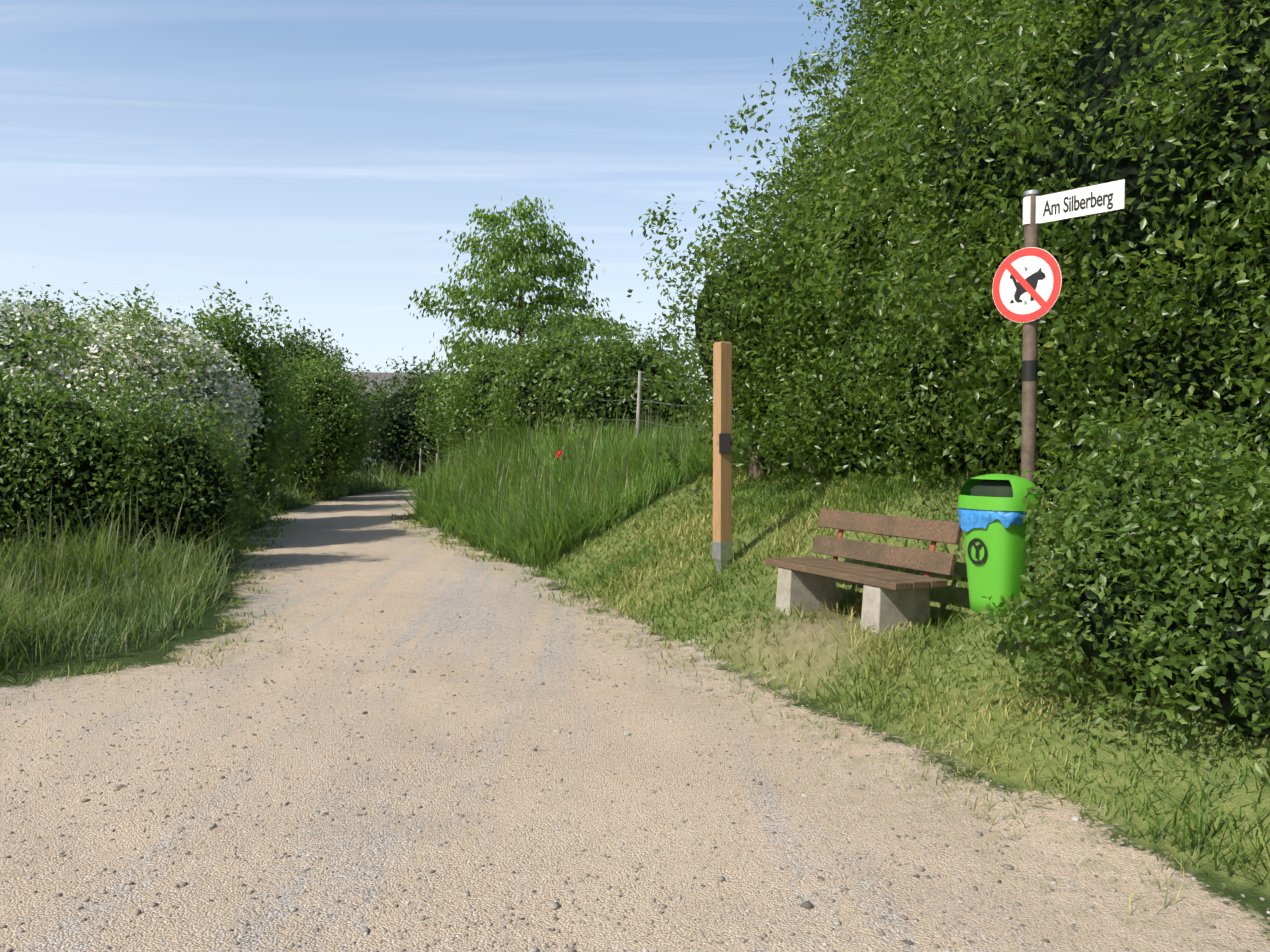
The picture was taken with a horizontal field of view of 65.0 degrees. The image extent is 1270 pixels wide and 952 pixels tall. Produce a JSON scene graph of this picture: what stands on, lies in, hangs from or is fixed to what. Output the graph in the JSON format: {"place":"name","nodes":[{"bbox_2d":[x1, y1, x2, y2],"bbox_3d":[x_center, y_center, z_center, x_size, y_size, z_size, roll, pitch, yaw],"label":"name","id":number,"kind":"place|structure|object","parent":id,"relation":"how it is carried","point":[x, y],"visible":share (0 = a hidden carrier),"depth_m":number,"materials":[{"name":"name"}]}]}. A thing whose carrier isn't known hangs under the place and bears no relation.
{"place":"outdoors","nodes":[
{"label":"outdoors","id":0,"kind":"place"},
{"bbox_2d":[0,0,883,416],"label":"sky","id":1,"kind":"structure","parent":0,"point":[318,155],"materials":[{"name":"blue"}]},
{"bbox_2d":[0,451,1269,951],"bbox_3d":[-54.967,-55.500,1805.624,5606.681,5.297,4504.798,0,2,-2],"label":"ground","id":2,"kind":"structure","parent":0,"point":[352,537],"depth_m":4.43,"materials":[{"name":"beige gravel"}]},
{"bbox_2d":[0,282,280,502],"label":"hawthorn in bloom","id":3,"kind":"object","parent":2,"relation":"on","point":[232,388],"depth_m":14.23,"materials":[{"name":"plant"}]},
{"bbox_2d":[0,338,210,445],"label":"blooming hawthorn foliage","id":4,"kind":"object","parent":3,"relation":"attached to","point":[11,347],"depth_m":14.05,"materials":[{"name":"plant"}]},
{"bbox_2d":[0,323,286,567],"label":"bushes","id":5,"kind":"object","parent":2,"relation":"on","point":[134,420],"visible":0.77,"depth_m":11.31,"materials":[{"name":"green plant"}]},
{"bbox_2d":[0,393,232,551],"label":"hedge","id":6,"kind":"object","parent":5,"relation":"attached to","point":[16,506],"visible":0.19,"depth_m":11.26,"materials":[{"name":"green plant"}]},
{"bbox_2d":[3,267,376,388],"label":"trees","id":7,"kind":"object","parent":2,"relation":"on","point":[289,345],"visible":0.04,"depth_m":60.25,"materials":[{"name":"green plant"}]},
{"bbox_2d":[0,456,432,677],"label":"verge grass","id":8,"kind":"structure","parent":2,"relation":"on","point":[99,558],"depth_m":9.37,"materials":[{"name":"green plant"}]},
{"bbox_2d":[170,280,394,524],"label":"bushes","id":9,"kind":"object","parent":2,"relation":"on","point":[283,405],"depth_m":22.69,"materials":[{"name":"green plant"}]},
{"bbox_2d":[220,340,357,504],"bbox_3d":[-8.986,-0.985,24.358,3.707,3.503,13.177,0,2,-9],"label":"bush","id":10,"kind":"object","parent":2,"relation":"on","point":[257,376],"visible":0.04,"depth_m":26.30,"materials":[{"name":"green plant"}]},
{"bbox_2d":[336,370,454,462],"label":"trees","id":11,"kind":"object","parent":2,"relation":"on","point":[379,379],"depth_m":68.06,"materials":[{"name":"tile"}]},
{"bbox_2d":[341,385,454,474],"bbox_3d":[-7.294,-2.140,37.836,20.885,4.507,4.789,-1,2,-32],"label":"bush","id":12,"kind":"object","parent":2,"relation":"on","point":[406,416],"visible":0.06,"depth_m":36.37,"materials":[{"name":"green plant"}]},
{"bbox_2d":[269,328,706,478],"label":"bushes","id":13,"kind":"object","parent":2,"relation":"on","point":[389,446],"depth_m":36.27,"materials":[{"name":"green plant"}]},
{"bbox_2d":[404,195,639,397],"bbox_3d":[-2.651,-4.057,27.090,6.832,6.548,6.536,0,2,-2],"label":"cherry tree","id":14,"kind":"object","parent":2,"relation":"on","point":[534,260],"depth_m":26.01,"materials":[{"name":"green plant"}]},
{"bbox_2d":[554,450,562,469],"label":"poppy flowers","id":15,"kind":"object","parent":2,"relation":"on","point":[558,453],"visible":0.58,"depth_m":16.44,"materials":[{"name":"red plant"}]},
{"bbox_2d":[409,298,711,468],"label":"bushes","id":16,"kind":"object","parent":2,"relation":"on","point":[530,352],"visible":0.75,"depth_m":19.73,"materials":[{"name":"green plant"}]},
{"bbox_2d":[449,345,687,443],"bbox_3d":[-1.883,-1.597,22.765,5.685,2.349,8.728,0,2,-2],"label":"hedge","id":17,"kind":"object","parent":16,"relation":"attached to","point":[653,372],"visible":0.12,"depth_m":19.11,"materials":[{"name":"green plant"}]},
{"bbox_2d":[419,371,706,478],"bbox_3d":[-3.229,-0.625,24.775,0.381,3.140,23.173,-1,2,-23],"label":"pasture fence","id":18,"kind":"object","parent":2,"relation":"on","point":[639,378],"visible":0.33,"depth_m":17.15,"materials":[{"name":"grey wood"}]},
{"bbox_2d":[386,410,801,605],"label":"tall bank grass","id":19,"kind":"structure","parent":2,"relation":"on","point":[547,541],"depth_m":14.53,"materials":[{"name":"green plant"}]},
{"bbox_2d":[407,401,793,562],"bbox_3d":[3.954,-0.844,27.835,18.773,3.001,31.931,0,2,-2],"label":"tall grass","id":20,"kind":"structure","parent":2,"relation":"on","point":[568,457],"depth_m":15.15,"materials":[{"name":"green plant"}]},
{"bbox_2d":[0,560,1269,951],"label":"loose pebbles","id":21,"kind":"object","parent":2,"relation":"on","point":[554,904],"visible":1,"depth_m":3.96,"materials":[{"name":"stone"}]},
{"bbox_2d":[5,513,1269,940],"bbox_3d":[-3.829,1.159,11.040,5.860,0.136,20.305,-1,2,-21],"label":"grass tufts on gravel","id":22,"kind":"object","parent":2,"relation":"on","point":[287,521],"visible":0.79,"depth_m":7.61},
{"bbox_2d":[712,341,731,572],"bbox_3d":[0.777,-0.159,8.758,0.142,2.032,0.182,-1,2,-30],"label":"wooden post","id":23,"kind":"object","parent":2,"relation":"on","point":[722,449],"visible":0.96,"depth_m":8.74,"materials":[{"name":"brown wood"}]},
{"bbox_2d":[765,509,961,589],"bbox_3d":[1.539,0.552,6.950,1.090,0.548,1.584,0,2,-2],"label":"bench","id":24,"kind":"object","parent":2,"relation":"on","point":[943,563],"depth_m":6.85,"materials":[{"name":"brown wood"}]},
{"bbox_2d":[775,567,930,632],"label":"bench supports","id":25,"kind":"object","parent":24,"relation":"attached to","point":[883,609],"visible":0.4,"depth_m":6.46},
{"bbox_2d":[538,452,1269,889],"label":"mown grass","id":26,"kind":"structure","parent":2,"relation":"on","point":[888,488],"depth_m":7.00,"materials":[{"name":"green plant"}]},
{"bbox_2d":[958,474,1040,616],"bbox_3d":[1.958,0.364,5.340,0.400,0.753,0.439,0,2,-2],"label":"litter bin","id":27,"kind":"object","parent":26,"relation":"on","point":[992,508],"visible":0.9,"depth_m":5.22,"materials":[{"name":"green plastic"}]},
{"bbox_2d":[695,0,1145,502],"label":"hedge foliage","id":28,"kind":"object","parent":2,"relation":"on","point":[1006,104],"visible":0.04,"depth_m":7.92,"materials":[{"name":"green plant"}]},
{"bbox_2d":[626,0,1269,533],"bbox_3d":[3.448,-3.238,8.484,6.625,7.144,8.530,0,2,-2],"label":"hedge shrub","id":29,"kind":"object","parent":2,"relation":"on","point":[952,304],"depth_m":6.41,"materials":[{"name":"green plant"}]},
{"bbox_2d":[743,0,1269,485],"bbox_3d":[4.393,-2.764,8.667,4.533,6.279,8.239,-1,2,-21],"label":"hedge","id":30,"kind":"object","parent":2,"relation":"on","point":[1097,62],"visible":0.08,"depth_m":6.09,"materials":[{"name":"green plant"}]},
{"bbox_2d":[992,179,1124,658],"bbox_3d":[2.212,-0.117,5.280,0.466,2.816,0.519,0,2,-2],"label":"sign post","id":31,"kind":"object","parent":2,"relation":"on","point":[1027,285],"visible":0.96,"depth_m":5.34,"materials":[{"name":"grey metal"}]},
{"bbox_2d":[1043,192,1112,215],"bbox_3d":[2.292,-1.405,5.168,0.231,0.107,0.290,0,2,-2],"label":"sign lettering","id":32,"kind":"object","parent":31,"relation":"attached to","point":[1080,204],"visible":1,"depth_m":5.16},
{"bbox_2d":[954,391,1269,774],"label":"shrub","id":33,"kind":"object","parent":2,"relation":"on","point":[1250,499],"visible":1,"depth_m":4.48,"materials":[{"name":"green plant"}]},
{"bbox_2d":[1060,477,1269,738],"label":"shrub foliage","id":34,"kind":"object","parent":33,"relation":"attached to","point":[1231,675],"visible":0.35,"depth_m":4.43,"materials":[{"name":"green plant"}]},
{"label":"tree branches","id":35,"kind":"object","parent":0,"visible":0},
{"bbox_2d":[8,338,326,372],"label":"tree foliage","id":36,"kind":"object","parent":35,"relation":"attached to","point":[302,354],"depth_m":60.27,"materials":[{"name":"green plant"}]}
]}

